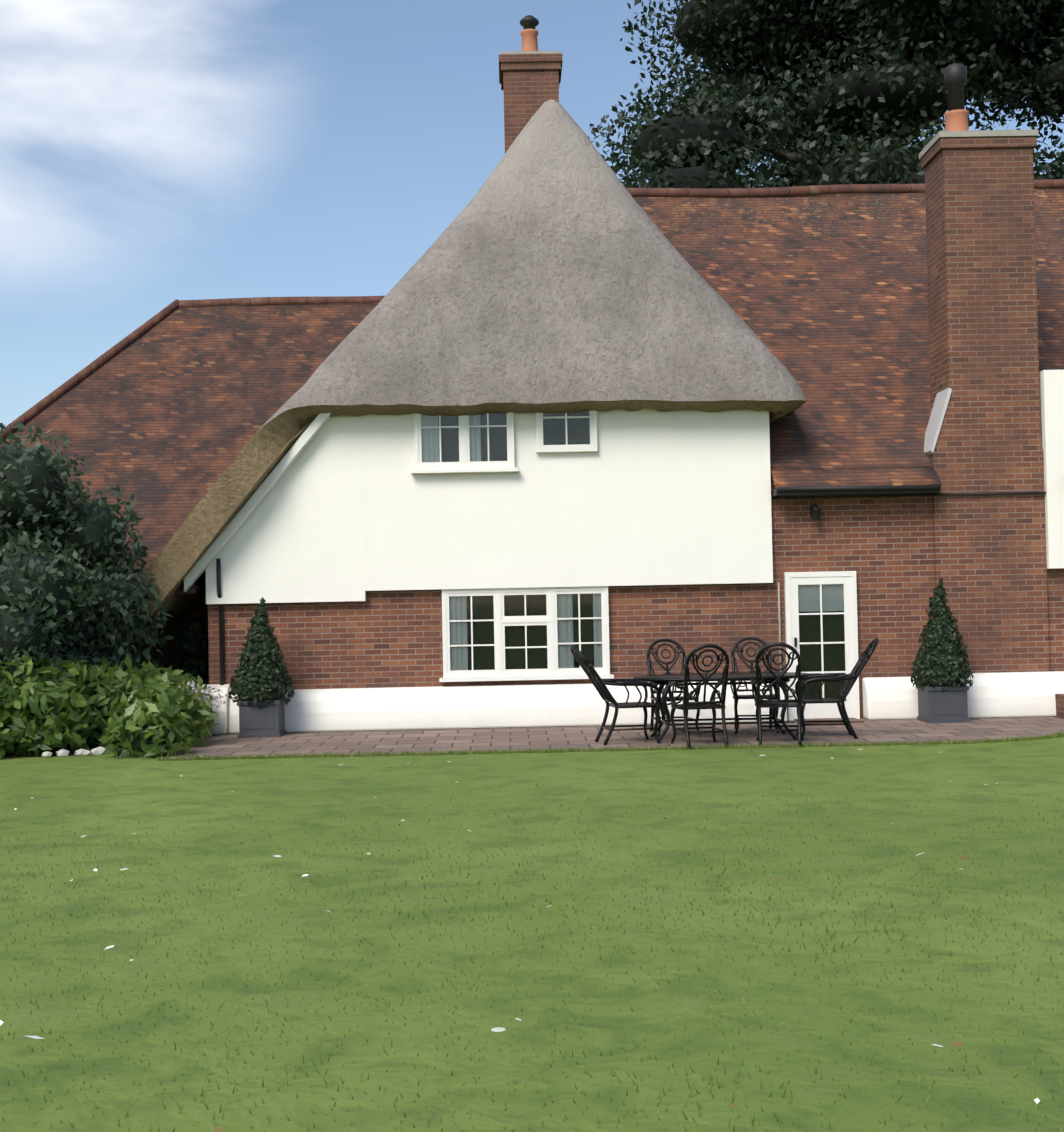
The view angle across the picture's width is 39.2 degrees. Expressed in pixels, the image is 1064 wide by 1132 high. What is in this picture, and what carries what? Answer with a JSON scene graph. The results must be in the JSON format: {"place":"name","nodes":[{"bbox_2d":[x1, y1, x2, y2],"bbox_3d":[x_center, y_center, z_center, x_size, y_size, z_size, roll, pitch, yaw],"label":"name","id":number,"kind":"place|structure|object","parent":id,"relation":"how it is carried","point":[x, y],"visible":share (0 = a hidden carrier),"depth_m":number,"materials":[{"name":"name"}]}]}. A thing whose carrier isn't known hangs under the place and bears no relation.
{"place":"outdoors","nodes":[
{"label":"outdoors","id":0,"kind":"place"},
{"bbox_2d":[5,685,188,752],"bbox_3d":[-6.579,1.732,17.981,4.952,0.928,2.603,-1,-1,-1],"label":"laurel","id":1,"kind":"object","parent":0,"point":[136,742],"visible":0.12,"depth_m":16.84,"materials":[{"name":"green plant"}]},
{"bbox_2d":[181,622,205,677],"bbox_3d":[-4.688,1.216,20.667,0.363,0.885,0.379,-1,-1,-1],"label":"porch plant","id":2,"kind":"object","parent":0,"point":[190,636],"visible":0.31,"depth_m":20.53,"materials":[{"name":"green plant"}]},
{"bbox_2d":[0,735,1063,1131],"bbox_3d":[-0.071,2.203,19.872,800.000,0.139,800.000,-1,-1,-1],"label":"lawn","id":3,"kind":"structure","parent":0,"point":[1032,773],"depth_m":7.72,"materials":[{"name":"green plant"}]},
{"bbox_2d":[3,746,132,756],"bbox_3d":[-7.050,2.273,18.323,5.400,0.112,2.600,-1,-1,-1],"label":"bed","id":4,"kind":"object","parent":3,"relation":"on","point":[53,752],"visible":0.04,"depth_m":17.27,"materials":[{"name":"soil"}]},
{"bbox_2d":[0,449,146,677],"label":"bush","id":5,"kind":"object","parent":4,"relation":"on","point":[40,472],"visible":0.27,"depth_m":18.33,"materials":[{"name":"green plant"}]},
{"bbox_2d":[0,651,219,758],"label":"laurel","id":6,"kind":"object","parent":4,"relation":"on","point":[70,699],"visible":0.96,"depth_m":17.29,"materials":[{"name":"green plant"}]},
{"bbox_2d":[139,680,227,707],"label":"flowers","id":7,"kind":"object","parent":6,"relation":"on","point":[206,692],"visible":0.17,"depth_m":18.40,"materials":[{"name":"white plant"}]},
{"bbox_2d":[42,747,118,756],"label":"stones","id":8,"kind":"object","parent":3,"relation":"on","point":[94,751],"visible":0.81,"depth_m":17.15,"materials":[{"name":"white stone"}]},
{"bbox_2d":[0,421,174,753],"bbox_3d":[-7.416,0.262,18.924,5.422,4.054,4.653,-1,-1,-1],"label":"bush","id":9,"kind":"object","parent":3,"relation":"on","point":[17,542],"visible":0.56,"depth_m":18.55,"materials":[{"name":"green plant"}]},
{"bbox_2d":[173,613,208,684],"bbox_3d":[-4.692,1.442,20.668,0.569,1.584,0.565,-1,-1,-1],"label":"porch plant","id":10,"kind":"object","parent":3,"relation":"on","point":[198,663],"depth_m":20.54,"materials":[{"name":"green plant"}]},
{"bbox_2d":[0,749,1039,1131],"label":"fallen petals","id":11,"kind":"object","parent":3,"relation":"on","point":[218,1129],"visible":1,"depth_m":5.92,"materials":[{"name":"white plant"}]},
{"bbox_2d":[139,370,1063,687],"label":"white gable","id":12,"kind":"structure","parent":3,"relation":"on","point":[349,508],"depth_m":19.82,"materials":[{"name":"white paint"}]},
{"bbox_2d":[156,731,1063,760],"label":"edging","id":13,"kind":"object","parent":3,"relation":"on","point":[636,748],"depth_m":16.45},
{"bbox_2d":[206,51,1063,719],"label":"brick walls","id":14,"kind":"structure","parent":3,"relation":"on","point":[982,557],"depth_m":19.98,"materials":[{"name":"brown brick"}]},
{"bbox_2d":[132,571,205,593],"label":"porch roof","id":15,"kind":"structure","parent":14,"relation":"attached to","point":[198,585],"depth_m":19.90,"materials":[{"name":"tile"}]},
{"bbox_2d":[0,303,377,569],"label":"roof","id":16,"kind":"structure","parent":14,"relation":"on","point":[165,420],"depth_m":24.21,"materials":[{"name":"tile"}]},
{"bbox_2d":[0,179,1063,442],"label":"ridge tiles","id":17,"kind":"object","parent":16,"relation":"on","point":[260,301],"visible":0.52,"depth_m":24.29,"materials":[{"name":"brown tile"}]},
{"bbox_2d":[184,413,329,591],"bbox_3d":[-3.509,-1.036,19.694,2.150,2.703,0.190,-1,-1,-1],"label":"bargeboard","id":18,"kind":"object","parent":14,"relation":"attached to","point":[255,499],"visible":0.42,"depth_m":19.60,"materials":[{"name":"white paint"}]},
{"bbox_2d":[137,99,807,615],"bbox_3d":[-0.899,-2.976,23.730,8.960,7.301,8.602,-1,-1,-1],"label":"thatch","id":19,"kind":"object","parent":14,"relation":"attached to","point":[551,269],"visible":0.71,"depth_m":19.79,"materials":[{"name":"plant"}]},
{"bbox_2d":[520,15,968,130],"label":"chimney pots","id":20,"kind":"object","parent":14,"relation":"on","point":[955,83],"visible":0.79,"depth_m":20.46,"materials":[{"name":"ceramic"}]},
{"bbox_2d":[633,188,1063,469],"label":"roof","id":21,"kind":"structure","parent":14,"relation":"on","point":[825,298],"depth_m":22.55,"materials":[{"name":"tile"}]},
{"bbox_2d":[788,193,895,196],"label":"roof","id":22,"kind":"structure","parent":21,"relation":"attached to","point":[843,194],"depth_m":24.29,"materials":[{"name":"tile"}]},
{"bbox_2d":[924,387,951,454],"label":"shoulder caps","id":23,"kind":"object","parent":14,"relation":"on","point":[942,398],"visible":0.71,"depth_m":20.13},
{"bbox_2d":[0,0,1063,428],"label":"sky","id":24,"kind":"structure","parent":0,"point":[154,154],"materials":[{"name":"blue"}]},
{"bbox_2d":[157,717,1063,759],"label":"patio","id":25,"kind":"structure","parent":0,"point":[574,737],"depth_m":17.92,"materials":[{"name":"brown brick"}]},
{"bbox_2d":[237,699,285,737],"bbox_3d":[-3.471,1.797,19.214,0.540,0.760,0.540,-1,-1,-1],"label":"planter","id":26,"kind":"object","parent":25,"relation":"on","point":[268,720],"visible":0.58,"depth_m":18.96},
{"bbox_2d":[236,598,286,700],"bbox_3d":[-3.485,1.103,19.230,0.631,1.393,0.663,-1,-1,-1],"label":"topiary shrub","id":27,"kind":"object","parent":26,"relation":"on","point":[271,692],"visible":0.4,"depth_m":19.06,"materials":[{"name":"green plant"}]},
{"bbox_2d":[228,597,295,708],"bbox_3d":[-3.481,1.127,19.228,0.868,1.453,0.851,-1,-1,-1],"label":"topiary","id":28,"kind":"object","parent":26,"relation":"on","point":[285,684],"visible":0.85,"depth_m":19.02,"materials":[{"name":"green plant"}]},
{"bbox_2d":[216,485,1045,723],"bbox_3d":[1.926,0.535,19.761,14.918,3.090,1.321,-1,-1,5],"label":"ironmongery","id":29,"kind":"object","parent":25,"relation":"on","point":[815,512],"visible":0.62,"depth_m":19.77,"materials":[{"name":"black metal"}]},
{"bbox_2d":[771,489,939,496],"bbox_3d":[6.285,-1.026,19.854,6.165,0.080,0.360,-1,-1,-1],"label":"gutter","id":30,"kind":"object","parent":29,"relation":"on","point":[775,493],"depth_m":19.65,"materials":[{"name":"black metal"}]},
{"bbox_2d":[770,466,941,489],"bbox_3d":[4.286,-1.171,19.832,2.176,0.347,0.446,-1,-1,-1],"label":"eave","id":31,"kind":"object","parent":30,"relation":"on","point":[854,476],"visible":0.83,"depth_m":19.80,"materials":[{"name":"tile"}]},
{"bbox_2d":[200,671,1063,734],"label":"plinth","id":32,"kind":"structure","parent":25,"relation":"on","point":[1010,694],"depth_m":19.62,"materials":[{"name":"white paint"}]},
{"bbox_2d":[411,410,859,720],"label":"windows","id":33,"kind":"structure","parent":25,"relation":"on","point":[504,634],"depth_m":19.86,"materials":[{"name":"white paint"}]},
{"bbox_2d":[569,637,878,748],"bbox_3d":[2.240,1.456,17.620,3.605,1.162,2.536,-1,-1,-1],"label":"patio furniture","id":34,"kind":"object","parent":25,"relation":"on","point":[777,679],"visible":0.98,"depth_m":17.17,"materials":[{"name":"black metal"}]},
{"bbox_2d":[916,685,969,722],"bbox_3d":[5.297,1.623,19.299,0.540,0.760,0.540,-1,-1,-1],"label":"planter","id":35,"kind":"object","parent":25,"relation":"on","point":[938,705],"visible":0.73,"depth_m":19.04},
{"bbox_2d":[909,577,973,691],"bbox_3d":[5.285,0.906,19.311,0.821,1.554,0.819,-1,-1,-1],"label":"topiary","id":36,"kind":"object","parent":35,"relation":"in","point":[965,670],"visible":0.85,"depth_m":19.12,"materials":[{"name":"green plant"}]},
{"bbox_2d":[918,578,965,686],"bbox_3d":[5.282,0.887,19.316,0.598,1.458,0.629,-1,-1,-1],"label":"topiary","id":37,"kind":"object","parent":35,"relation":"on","point":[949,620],"visible":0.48,"depth_m":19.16,"materials":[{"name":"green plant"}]},
{"bbox_2d":[588,0,1063,188],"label":"tree","id":38,"kind":"object","parent":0,"point":[797,84],"depth_m":38.26,"materials":[{"name":"green plant"}]},
{"bbox_2d":[1055,694,1063,718],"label":"pier","id":39,"kind":"structure","parent":0,"point":[1059,698],"depth_m":19.48,"materials":[{"name":"brick"}]}
]}

